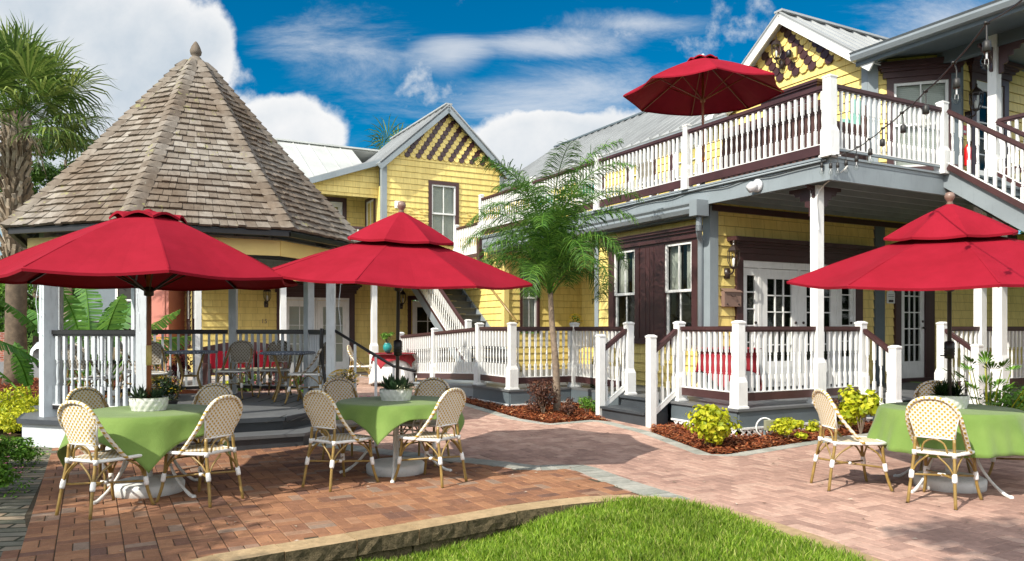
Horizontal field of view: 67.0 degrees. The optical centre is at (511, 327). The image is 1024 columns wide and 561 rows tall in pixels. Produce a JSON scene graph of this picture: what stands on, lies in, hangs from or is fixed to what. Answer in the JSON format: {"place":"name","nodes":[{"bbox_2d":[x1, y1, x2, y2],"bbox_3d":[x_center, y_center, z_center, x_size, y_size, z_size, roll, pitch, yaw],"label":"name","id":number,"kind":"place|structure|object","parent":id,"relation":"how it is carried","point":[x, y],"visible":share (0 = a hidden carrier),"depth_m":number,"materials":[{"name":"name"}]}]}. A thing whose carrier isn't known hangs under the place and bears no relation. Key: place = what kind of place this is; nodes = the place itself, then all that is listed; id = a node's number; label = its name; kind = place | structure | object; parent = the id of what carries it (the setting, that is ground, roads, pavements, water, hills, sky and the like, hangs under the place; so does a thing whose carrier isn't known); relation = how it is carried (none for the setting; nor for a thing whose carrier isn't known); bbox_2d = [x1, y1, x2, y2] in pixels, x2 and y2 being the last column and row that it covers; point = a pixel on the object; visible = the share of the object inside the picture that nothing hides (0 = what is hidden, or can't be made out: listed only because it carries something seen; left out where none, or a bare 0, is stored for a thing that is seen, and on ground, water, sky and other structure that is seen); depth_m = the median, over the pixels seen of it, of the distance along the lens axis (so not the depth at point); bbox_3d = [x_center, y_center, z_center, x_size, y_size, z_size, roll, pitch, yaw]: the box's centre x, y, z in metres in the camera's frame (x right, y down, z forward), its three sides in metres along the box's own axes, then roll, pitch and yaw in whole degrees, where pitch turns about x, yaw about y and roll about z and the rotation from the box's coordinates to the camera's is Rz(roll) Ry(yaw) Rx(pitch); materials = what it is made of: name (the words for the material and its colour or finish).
{"place":"outdoors","nodes":[
{"label":"outdoors","id":0,"kind":"place"},
{"bbox_2d":[0,361,192,377],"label":"road","id":1,"kind":"structure","parent":0,"point":[36,371],"depth_m":22.04,"materials":[{"name":"grey asphalt"}]},
{"bbox_2d":[0,119,97,319],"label":"tree","id":2,"kind":"object","parent":1,"relation":"on","point":[38,176],"visible":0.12,"depth_m":25.71,"materials":[{"name":"green plant"}]},
{"bbox_2d":[30,320,130,367],"bbox_3d":[-13.460,0.479,24.694,2.060,1.495,4.390,0,0,-6],"label":"parked car","id":3,"kind":"object","parent":1,"relation":"on","point":[34,351],"visible":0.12,"depth_m":22.69,"materials":[{"name":"silver metal"}]},
{"bbox_2d":[86,288,130,362],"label":"side house","id":4,"kind":"structure","parent":1,"relation":"on","point":[108,296],"depth_m":26.00,"materials":[{"name":"white"}]},
{"bbox_2d":[152,290,184,370],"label":"pink house","id":5,"kind":"structure","parent":1,"relation":"on","point":[165,302],"depth_m":22.06,"materials":[{"name":"paint"}]},
{"bbox_2d":[0,332,537,549],"bbox_3d":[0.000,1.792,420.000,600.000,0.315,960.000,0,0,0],"label":"ground","id":6,"kind":"structure","parent":0,"point":[30,340],"depth_m":65.94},
{"bbox_2d":[0,431,21,447],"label":"garden bed","id":7,"kind":"object","parent":6,"relation":"on","point":[13,434],"depth_m":10.59,"materials":[{"name":"soil"}]},
{"bbox_2d":[0,402,34,432],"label":"golden bush","id":8,"kind":"object","parent":7,"relation":"on","point":[5,408],"visible":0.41,"depth_m":10.67,"materials":[{"name":"yellow plant"}]},
{"bbox_2d":[0,408,38,433],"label":"golden bush","id":9,"kind":"object","parent":7,"relation":"on","point":[6,427],"visible":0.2,"depth_m":10.34,"materials":[{"name":"yellow plant"}]},
{"bbox_2d":[0,443,50,497],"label":"ground cover","id":10,"kind":"object","parent":7,"relation":"on","point":[21,486],"visible":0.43,"depth_m":7.50,"materials":[{"name":"green plant"}]},
{"bbox_2d":[0,445,56,557],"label":"flagstone edging","id":11,"kind":"object","parent":7,"relation":"on","point":[13,527],"visible":0.54,"depth_m":6.65,"materials":[{"name":"grey stone"}]},
{"bbox_2d":[0,456,23,487],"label":"flower bush","id":12,"kind":"object","parent":11,"relation":"on","point":[5,479],"visible":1,"depth_m":6.86,"materials":[{"name":"green plant"}]},
{"bbox_2d":[0,436,44,464],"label":"flower bush","id":13,"kind":"object","parent":11,"relation":"on","point":[22,450],"visible":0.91,"depth_m":8.28,"materials":[{"name":"green plant"}]},
{"bbox_2d":[0,283,83,346],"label":"tree","id":14,"kind":"object","parent":6,"relation":"on","point":[30,305],"visible":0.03,"depth_m":29.05,"materials":[{"name":"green plant"}]},
{"bbox_2d":[0,378,176,397],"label":"dark mulch bed","id":15,"kind":"object","parent":6,"relation":"on","point":[33,386],"depth_m":17.06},
{"bbox_2d":[0,341,96,397],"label":"banana plant","id":16,"kind":"object","parent":15,"relation":"on","point":[22,371],"visible":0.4,"depth_m":14.26,"materials":[{"name":"green plant"}]},
{"bbox_2d":[0,9,117,384],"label":"fan palm","id":17,"kind":"object","parent":15,"relation":"on","point":[27,66],"visible":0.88,"depth_m":17.74,"materials":[{"name":"green plant"}]},
{"bbox_2d":[0,287,191,387],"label":"banana plant","id":18,"kind":"object","parent":15,"relation":"on","point":[117,311],"visible":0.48,"depth_m":15.07,"materials":[{"name":"green plant"}]},
{"bbox_2d":[0,445,636,560],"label":"red brick pavers","id":19,"kind":"object","parent":6,"relation":"on","point":[419,497],"visible":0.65,"depth_m":6.59,"materials":[{"name":"brick"}]},
{"bbox_2d":[65,387,142,491],"bbox_3d":[-3.881,1.037,7.368,0.605,0.936,0.494,0,0,22],"label":"rattan chair","id":20,"kind":"object","parent":19,"relation":"on","point":[92,398],"visible":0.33,"depth_m":7.47,"materials":[{"name":"beige wicker"}]},
{"bbox_2d":[54,400,155,520],"bbox_3d":[-3.338,1.037,6.339,0.494,0.936,0.605,0,0,22],"label":"rattan chair","id":21,"kind":"object","parent":19,"relation":"on","point":[80,423],"visible":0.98,"depth_m":6.14,"materials":[{"name":"beige wicker"}]},
{"bbox_2d":[93,445,197,504],"bbox_3d":[-3.300,1.131,7.030,1.150,0.746,1.150,0,0,0],"label":"garden table","id":22,"kind":"object","parent":19,"relation":"on","point":[120,473],"visible":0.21,"depth_m":6.85,"materials":[{"name":"white paint"}]},
{"bbox_2d":[57,404,230,472],"bbox_3d":[-3.306,1.002,7.041,1.430,0.507,1.358,0,0,20],"label":"tablecloth","id":23,"kind":"object","parent":22,"relation":"on","point":[153,438],"visible":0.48,"depth_m":6.50,"materials":[{"name":"green fabric"}]},
{"bbox_2d":[129,396,168,411],"bbox_3d":[-3.300,0.689,7.030,0.341,0.118,0.291,0,0,0],"label":"planter bowl","id":24,"kind":"object","parent":23,"relation":"on","point":[148,404],"visible":0.94,"depth_m":6.92,"materials":[{"name":"white ceramic"}]},
{"bbox_2d":[122,384,171,398],"bbox_3d":[-3.324,0.575,7.023,0.371,0.142,0.365,0,0,11],"label":"succulent plant","id":25,"kind":"object","parent":24,"relation":"on","point":[142,393],"visible":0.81,"depth_m":6.99,"materials":[{"name":"green plant"}]},
{"bbox_2d":[114,469,184,498],"bbox_3d":[-3.300,1.250,7.030,0.610,0.500,0.610,0,0,0],"label":"umbrella base","id":26,"kind":"object","parent":19,"relation":"on","point":[133,490],"visible":0.53,"depth_m":6.82,"materials":[{"name":"white concrete"}]},
{"bbox_2d":[0,209,297,397],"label":"garden umbrella","id":27,"kind":"object","parent":26,"relation":"on","point":[148,252],"visible":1,"depth_m":6.50,"materials":[{"name":"red fabric"}]},
{"bbox_2d":[155,395,244,507],"bbox_3d":[-2.680,1.037,6.691,0.605,0.936,0.494,0,0,25],"label":"rattan chair","id":28,"kind":"object","parent":19,"relation":"on","point":[220,417],"visible":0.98,"depth_m":6.59,"materials":[{"name":"beige wicker"}]},
{"bbox_2d":[166,383,233,482],"bbox_3d":[-3.116,1.037,7.742,0.494,0.936,0.605,0,0,10],"label":"rattan chair","id":29,"kind":"object","parent":19,"relation":"on","point":[207,394],"visible":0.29,"depth_m":7.99,"materials":[{"name":"beige wicker"}]},
{"bbox_2d":[301,390,378,491],"bbox_3d":[-1.643,1.037,7.361,0.494,0.936,0.605,0,0,34],"label":"rattan chair","id":30,"kind":"object","parent":19,"relation":"on","point":[321,409],"visible":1,"depth_m":7.19,"materials":[{"name":"beige wicker"}]},
{"bbox_2d":[321,378,379,459],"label":"rattan chair","id":31,"kind":"object","parent":19,"relation":"on","point":[337,389],"visible":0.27,"depth_m":8.80,"materials":[{"name":"beige wicker"}]},
{"bbox_2d":[366,426,423,476],"bbox_3d":[-1.200,1.250,8.000,0.610,0.500,0.610,0,0,0],"label":"umbrella base","id":32,"kind":"object","parent":19,"relation":"on","point":[383,467],"visible":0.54,"depth_m":7.81,"materials":[{"name":"white concrete"}]},
{"bbox_2d":[272,201,532,379],"bbox_3d":[-1.170,0.021,8.000,2.577,2.638,2.559,0,0,-16],"label":"garden umbrella","id":33,"kind":"object","parent":32,"relation":"on","point":[399,250],"visible":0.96,"depth_m":7.33,"materials":[{"name":"red fabric"}]},
{"bbox_2d":[339,420,451,482],"bbox_3d":[-1.200,1.131,8.000,1.153,0.746,1.153,0,0,0],"label":"garden table","id":34,"kind":"object","parent":19,"relation":"on","point":[394,434],"visible":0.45,"depth_m":7.95,"materials":[{"name":"white paint"}]},
{"bbox_2d":[328,395,464,444],"bbox_3d":[-1.208,0.941,7.978,1.426,0.384,1.428,0,0,-40],"label":"tablecloth","id":35,"kind":"object","parent":34,"relation":"on","point":[377,419],"visible":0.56,"depth_m":7.44,"materials":[{"name":"green fabric"}]},
{"bbox_2d":[379,388,412,400],"bbox_3d":[-1.200,0.689,8.000,0.341,0.118,0.291,0,0,0],"label":"planter bowl","id":36,"kind":"object","parent":35,"relation":"on","point":[393,395],"visible":0.94,"depth_m":7.89,"materials":[{"name":"white ceramic"}]},
{"bbox_2d":[379,372,416,390],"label":"succulent plant","id":37,"kind":"object","parent":36,"relation":"in","point":[393,383],"visible":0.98,"depth_m":7.94,"materials":[{"name":"green plant"}]},
{"bbox_2d":[399,377,449,466],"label":"rattan chair","id":38,"kind":"object","parent":19,"relation":"on","point":[435,386],"visible":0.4,"depth_m":8.86,"materials":[{"name":"beige wicker"}]},
{"bbox_2d":[393,388,467,488],"bbox_3d":[-0.781,1.037,7.507,0.605,0.936,0.494,0,0,34],"label":"rattan chair","id":39,"kind":"object","parent":19,"relation":"on","point":[449,406],"visible":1,"depth_m":7.40,"materials":[{"name":"beige wicker"}]},
{"bbox_2d":[360,114,409,149],"bbox_3d":[-6.080,-4.388,37.962,3.702,12.006,4.044,0,0,-39],"label":"fan palm","id":40,"kind":"object","parent":6,"relation":"on","point":[385,136],"visible":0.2,"depth_m":37.49,"materials":[{"name":"green plant"}]},
{"bbox_2d":[400,0,1023,437],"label":"yellow house","id":41,"kind":"structure","parent":6,"relation":"on","point":[654,318],"depth_m":13.50,"materials":[{"name":"wood"}]},
{"bbox_2d":[519,263,539,331],"bbox_3d":[0.379,-0.785,20.062,0.620,1.770,0.415,0,0,-29],"label":"window","id":42,"kind":"structure","parent":41,"relation":"in","point":[530,308],"depth_m":20.01,"materials":[{"name":"white glass"}]},
{"bbox_2d":[481,159,826,238],"bbox_3d":[1.767,-2.315,15.359,0.030,0.031,10.700,0,0,-29],"label":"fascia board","id":43,"kind":"object","parent":41,"relation":"attached to","point":[796,166],"visible":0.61,"depth_m":12.48,"materials":[{"name":"grey paint"}]},
{"bbox_2d":[580,164,819,217],"bbox_3d":[2.445,-2.273,14.106,0.016,0.062,7.650,0,0,-29],"label":"power cable","id":44,"kind":"object","parent":41,"relation":"attached to","point":[718,187],"visible":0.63,"depth_m":12.39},
{"bbox_2d":[720,288,742,306],"bbox_3d":[3.721,-0.516,13.103,0.400,0.312,0.133,0,0,-29],"label":"mailbox","id":45,"kind":"object","parent":41,"relation":"attached to","point":[730,297],"visible":1,"depth_m":13.06,"materials":[{"name":"beige metal"}]},
{"bbox_2d":[724,240,739,278],"bbox_3d":[3.689,-1.151,13.036,0.220,0.638,0.321,0,0,-29],"label":"wall lamp","id":46,"kind":"object","parent":41,"relation":"attached to","point":[732,249],"visible":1,"depth_m":12.96,"materials":[{"name":"brown metal"}]},
{"bbox_2d":[761,78,822,115],"bbox_3d":[5.449,-3.725,15.181,0.245,1.890,1.508,0,0,-29],"label":"window","id":47,"kind":"structure","parent":41,"relation":"in","point":[816,82],"depth_m":14.93,"materials":[{"name":"white paint"}]},
{"bbox_2d":[721,99,863,179],"bbox_3d":[4.312,-2.810,12.134,0.850,0.920,2.160,0,0,-29],"label":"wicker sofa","id":48,"kind":"object","parent":41,"relation":"on","point":[805,121],"visible":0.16,"depth_m":11.69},
{"bbox_2d":[842,99,867,159],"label":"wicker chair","id":49,"kind":"object","parent":41,"relation":"on","point":[860,123],"visible":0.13,"depth_m":11.49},
{"bbox_2d":[810,0,1022,172],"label":"string lights","id":50,"kind":"object","parent":41,"relation":"hanging from","point":[986,46],"visible":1,"depth_m":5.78,"materials":[{"name":"black metal"}]},
{"bbox_2d":[887,73,957,170],"bbox_3d":[7.149,-3.557,13.597,1.120,1.667,0.415,0,0,16],"label":"door","id":51,"kind":"structure","parent":41,"relation":"in","point":[909,88],"depth_m":13.51,"materials":[{"name":"white paint"}]},
{"bbox_2d":[965,83,983,118],"bbox_3d":[7.930,-3.881,13.322,0.220,0.638,0.321,0,0,-29],"label":"wall lamp","id":52,"kind":"object","parent":41,"relation":"attached to","point":[976,91],"visible":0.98,"depth_m":13.24,"materials":[{"name":"brown metal"}]},
{"bbox_2d":[944,109,1023,231],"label":"staircase","id":53,"kind":"structure","parent":41,"relation":"attached to","point":[999,194],"depth_m":11.37,"materials":[{"name":"grey paint"}]},
{"bbox_3d":[3.606,0.712,12.900,0.860,0.735,0.860,0,0,0],"label":"cafe table","id":54,"kind":"object","parent":41,"relation":"on","visible":0},
{"bbox_2d":[695,347,761,390],"bbox_3d":[3.606,0.694,12.900,1.140,0.733,1.140,0,0,-20],"label":"tablecloth","id":55,"kind":"object","parent":54,"relation":"on","point":[754,358],"visible":0.32,"depth_m":12.50,"materials":[{"name":"red fabric"}]},
{"bbox_2d":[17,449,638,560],"bbox_3d":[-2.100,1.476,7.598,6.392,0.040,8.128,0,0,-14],"label":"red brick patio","id":56,"kind":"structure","parent":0,"point":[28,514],"depth_m":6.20,"materials":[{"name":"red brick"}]},
{"bbox_2d":[307,442,689,499],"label":"grey band pavers","id":57,"kind":"object","parent":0,"point":[598,474],"visible":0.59,"depth_m":8.17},
{"bbox_2d":[0,0,1020,306],"label":"sky","id":58,"kind":"structure","parent":0,"point":[529,77],"materials":[{"name":"blue"}]},
{"bbox_2d":[174,371,911,421],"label":"paving","id":59,"kind":"structure","parent":0,"point":[365,387],"depth_m":16.25,"materials":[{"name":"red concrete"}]},
{"bbox_2d":[175,390,198,393],"bbox_3d":[-5.757,1.346,15.494,5.292,0.055,1.094,0,0,22],"label":"mulch bed","id":60,"kind":"object","parent":59,"relation":"on","point":[187,391],"depth_m":16.22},
{"bbox_2d":[167,345,192,381],"bbox_3d":[-7.096,0.862,16.582,0.454,0.980,0.536,0,0,45],"label":"bed plant","id":61,"kind":"object","parent":60,"relation":"on","point":[174,367],"visible":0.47,"depth_m":16.56,"materials":[{"name":"plant"}]},
{"bbox_2d":[0,41,415,454],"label":"gazebo","id":62,"kind":"object","parent":59,"relation":"on","point":[193,142],"visible":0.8,"depth_m":10.07,"materials":[{"name":"grey paint"}]},
{"bbox_2d":[61,344,114,402],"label":"rattan chair","id":63,"kind":"object","parent":62,"relation":"on","point":[76,365],"visible":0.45,"depth_m":10.52,"materials":[{"name":"beige wicker"}]},
{"bbox_2d":[119,341,158,398],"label":"rattan chair","id":64,"kind":"object","parent":62,"relation":"on","point":[121,383],"visible":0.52,"depth_m":12.23,"materials":[{"name":"beige wicker"}]},
{"bbox_2d":[134,341,167,386],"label":"rattan chair","id":65,"kind":"object","parent":62,"relation":"on","point":[158,351],"visible":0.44,"depth_m":12.16,"materials":[{"name":"beige wicker"}]},
{"bbox_2d":[152,376,184,400],"bbox_3d":[-4.360,0.795,9.716,0.476,0.394,0.472,0,0,0],"label":"mum plant","id":66,"kind":"object","parent":62,"relation":"on","point":[169,387],"visible":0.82,"depth_m":9.67,"materials":[{"name":"green plant"}]},
{"bbox_2d":[165,350,217,398],"bbox_3d":[-5.220,0.761,12.550,0.850,0.772,0.850,0,0,-20],"label":"bistro table","id":67,"kind":"object","parent":62,"relation":"on","point":[177,352],"visible":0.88,"depth_m":12.39,"materials":[{"name":"metal"}]},
{"bbox_2d":[216,340,253,399],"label":"rattan chair","id":68,"kind":"object","parent":62,"relation":"on","point":[240,351],"visible":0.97,"depth_m":12.78,"materials":[{"name":"brown wicker"}]},
{"bbox_2d":[257,340,292,397],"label":"rattan chair","id":69,"kind":"object","parent":62,"relation":"on","point":[271,346],"visible":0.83,"depth_m":13.06,"materials":[{"name":"brown wicker"}]},
{"bbox_2d":[259,351,315,401],"bbox_3d":[-3.520,0.761,12.150,0.850,0.772,0.850,0,0,-20],"label":"bistro table","id":70,"kind":"object","parent":62,"relation":"on","point":[275,353],"visible":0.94,"depth_m":12.02,"materials":[{"name":"metal"}]},
{"bbox_2d":[284,342,325,403],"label":"rattan chair","id":71,"kind":"object","parent":62,"relation":"on","point":[307,374],"visible":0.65,"depth_m":11.57,"materials":[{"name":"brown wicker"}]},
{"bbox_2d":[202,342,286,384],"bbox_3d":[-5.615,0.817,16.304,1.620,1.060,0.510,0,0,-34],"label":"garden bench","id":72,"kind":"object","parent":59,"relation":"on","point":[213,363],"visible":0.28,"depth_m":16.16,"materials":[{"name":"red fabric"}]},
{"bbox_2d":[173,103,513,384],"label":"gabled house","id":73,"kind":"structure","parent":59,"relation":"on","point":[427,171],"depth_m":22.05,"materials":[{"name":"yellow wood"}]},
{"bbox_2d":[186,291,190,347],"bbox_3d":[-9.186,-0.288,22.027,0.120,1.703,0.820,0,0,-29],"label":"window","id":74,"kind":"structure","parent":73,"relation":"in","point":[188,298],"depth_m":22.25,"materials":[{"name":"grey glass"}]},
{"bbox_2d":[428,180,458,245],"bbox_3d":[-2.070,-3.335,22.712,1.000,1.850,0.415,0,0,-29],"label":"window","id":75,"kind":"structure","parent":73,"relation":"in","point":[443,197],"depth_m":22.65,"materials":[{"name":"white glass"}]},
{"bbox_2d":[411,289,520,371],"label":"staircase","id":76,"kind":"structure","parent":73,"relation":"attached to","point":[448,309],"depth_m":20.08,"materials":[{"name":"grey paint"}]},
{"bbox_3d":[-2.713,0.952,17.600,0.780,0.735,0.780,0,0,0],"label":"cafe table","id":77,"kind":"object","parent":59,"relation":"on","visible":0},
{"bbox_2d":[369,354,415,383],"bbox_3d":[-2.713,0.929,17.600,1.140,0.710,1.140,0,0,0],"label":"under cloth","id":78,"kind":"object","parent":77,"relation":"on","point":[385,370],"visible":0.38,"depth_m":17.23,"materials":[{"name":"white fabric"}]},
{"bbox_2d":[367,352,416,368],"bbox_3d":[-2.713,0.755,17.600,1.140,0.377,1.140,0,0,-20],"label":"tablecloth","id":79,"kind":"object","parent":78,"relation":"on","point":[409,358],"visible":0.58,"depth_m":17.24,"materials":[{"name":"red fabric"}]},
{"bbox_2d":[356,494,871,560],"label":"lawn grass","id":80,"kind":"structure","parent":0,"point":[654,530],"depth_m":5.53,"materials":[{"name":"green plant"}]},
{"bbox_2d":[465,403,867,455],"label":"grey strip pavers","id":81,"kind":"object","parent":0,"point":[693,449],"visible":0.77,"depth_m":10.14,"materials":[{"name":"grey concrete"}]},
{"bbox_2d":[336,395,1023,560],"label":"pink pavers","id":82,"kind":"object","parent":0,"point":[939,527],"visible":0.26,"depth_m":7.41,"materials":[{"name":"brick"}]},
{"bbox_2d":[810,389,894,491],"bbox_3d":[3.167,1.037,7.259,0.605,0.936,0.494,0,0,-3],"label":"rattan chair","id":83,"kind":"object","parent":82,"relation":"on","point":[826,408],"visible":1,"depth_m":7.17,"materials":[{"name":"beige wicker"}]},
{"bbox_2d":[913,380,971,473],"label":"rattan chair","id":84,"kind":"object","parent":82,"relation":"on","point":[921,389],"visible":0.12,"depth_m":8.41,"materials":[{"name":"beige wicker"}]},
{"bbox_2d":[905,396,982,509],"bbox_3d":[3.704,1.037,6.664,0.494,0.936,0.605,0,0,45],"label":"rattan chair","id":85,"kind":"object","parent":82,"relation":"on","point":[933,418],"visible":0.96,"depth_m":6.51,"materials":[{"name":"beige wicker"}]},
{"bbox_2d":[913,458,987,493],"bbox_3d":[4.100,1.250,7.250,0.610,0.500,0.610,0,0,0],"label":"umbrella base","id":86,"kind":"object","parent":82,"relation":"on","point":[965,485],"visible":0.49,"depth_m":7.04,"materials":[{"name":"white concrete"}]},
{"bbox_2d":[786,192,1023,395],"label":"garden umbrella","id":87,"kind":"object","parent":86,"relation":"on","point":[949,247],"visible":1,"depth_m":6.72,"materials":[{"name":"red fabric"}]},
{"bbox_2d":[893,456,1013,498],"bbox_3d":[4.100,1.131,7.250,1.150,0.746,1.150,0,0,0],"label":"garden table","id":88,"kind":"object","parent":82,"relation":"on","point":[918,485],"visible":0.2,"depth_m":7.00,"materials":[{"name":"white paint"}]},
{"bbox_2d":[867,402,1023,457],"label":"tablecloth","id":89,"kind":"object","parent":88,"relation":"on","point":[994,431],"visible":0.69,"depth_m":6.68,"materials":[{"name":"green fabric"}]},
{"bbox_2d":[929,394,969,408],"bbox_3d":[4.100,0.689,7.250,0.341,0.118,0.291,0,0,0],"label":"planter bowl","id":90,"kind":"object","parent":89,"relation":"on","point":[960,402],"visible":0.56,"depth_m":7.12,"materials":[{"name":"white ceramic"}]},
{"bbox_2d":[926,378,972,395],"bbox_3d":[4.098,0.552,7.280,0.488,0.189,0.446,0,0,0],"label":"succulent plant","id":91,"kind":"object","parent":90,"relation":"on","point":[940,389],"visible":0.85,"depth_m":7.25,"materials":[{"name":"green plant"}]},
{"bbox_2d":[915,350,1023,409],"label":"philodendron","id":92,"kind":"object","parent":82,"relation":"on","point":[986,376],"visible":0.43,"depth_m":9.32,"materials":[{"name":"green plant"}]},
{"bbox_2d":[978,382,1023,410],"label":"green shrub","id":93,"kind":"object","parent":82,"relation":"on","point":[1008,400],"visible":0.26,"depth_m":9.29,"materials":[{"name":"green plant"}]},
{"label":"lawn soil","id":94,"kind":"structure","parent":0,"visible":0},
{"bbox_2d":[188,494,881,560],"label":"stone edging","id":95,"kind":"object","parent":94,"relation":"on","point":[403,539],"visible":0.56,"depth_m":5.65,"materials":[{"name":"beige stone"}]},
{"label":"patio paving","id":96,"kind":"structure","parent":0,"visible":0},
{"bbox_2d":[467,399,606,422],"bbox_3d":[0.409,1.392,13.663,1.822,0.077,4.223,0,0,-25],"label":"mulch bed","id":97,"kind":"object","parent":96,"relation":"on","point":[539,415],"visible":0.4,"depth_m":12.22,"materials":[{"name":"brown wood"}]},
{"bbox_2d":[525,377,558,413],"bbox_3d":[0.497,1.121,12.529,0.610,0.634,0.688,0,0,0],"label":"burgundy shrub","id":98,"kind":"object","parent":97,"relation":"on","point":[542,391],"visible":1,"depth_m":12.45,"materials":[{"name":"red plant"}]},
{"bbox_2d":[462,139,643,411],"bbox_3d":[0.609,-0.807,12.807,2.837,4.555,3.099,0,0,-37],"label":"palm","id":99,"kind":"object","parent":97,"relation":"on","point":[549,262],"visible":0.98,"depth_m":12.55,"materials":[{"name":"green plant"}]},
{"bbox_2d":[466,396,872,453],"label":"wood mulch","id":100,"kind":"object","parent":96,"relation":"on","point":[558,416],"visible":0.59,"depth_m":10.63,"materials":[{"name":"brown wood"}]},
{"bbox_2d":[683,403,742,447],"bbox_3d":[2.469,1.210,9.529,0.746,0.584,0.561,0,0,-39],"label":"coleus shrub","id":101,"kind":"object","parent":100,"relation":"on","point":[712,420],"visible":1,"depth_m":9.38,"materials":[{"name":"yellow plant"}]},
{"bbox_2d":[767,417,807,438],"bbox_3d":[3.561,1.321,10.052,0.461,0.341,0.430,0,0,-18],"label":"coleus shrub","id":102,"kind":"object","parent":100,"relation":"on","point":[783,425],"visible":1,"depth_m":9.99,"materials":[{"name":"yellow plant"}]},
{"bbox_2d":[838,384,881,433],"bbox_3d":[4.727,1.131,10.602,0.476,0.696,0.611,0,0,-33],"label":"coleus shrub","id":103,"kind":"object","parent":100,"relation":"on","point":[857,406],"visible":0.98,"depth_m":10.52,"materials":[{"name":"yellow plant"}]},
{"bbox_3d":[3.380,-2.500,13.700,0.520,0.300,0.520,0,0,0],"label":"umbrella base","id":104,"kind":"object","parent":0,"visible":0},
{"bbox_2d":[623,54,783,172],"bbox_3d":[3.380,-3.601,13.700,2.594,2.502,2.594,0,0,28],"label":"garden umbrella","id":105,"kind":"object","parent":104,"relation":"on","point":[702,84],"visible":0.98,"depth_m":14.12,"materials":[{"name":"red fabric"}]},
{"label":"lawn strip","id":106,"kind":"structure","parent":0,"visible":0},
{"bbox_2d":[0,384,35,409],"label":"golden bush","id":107,"kind":"object","parent":106,"relation":"on","point":[7,396],"visible":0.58,"depth_m":12.36,"materials":[{"name":"yellow plant"}]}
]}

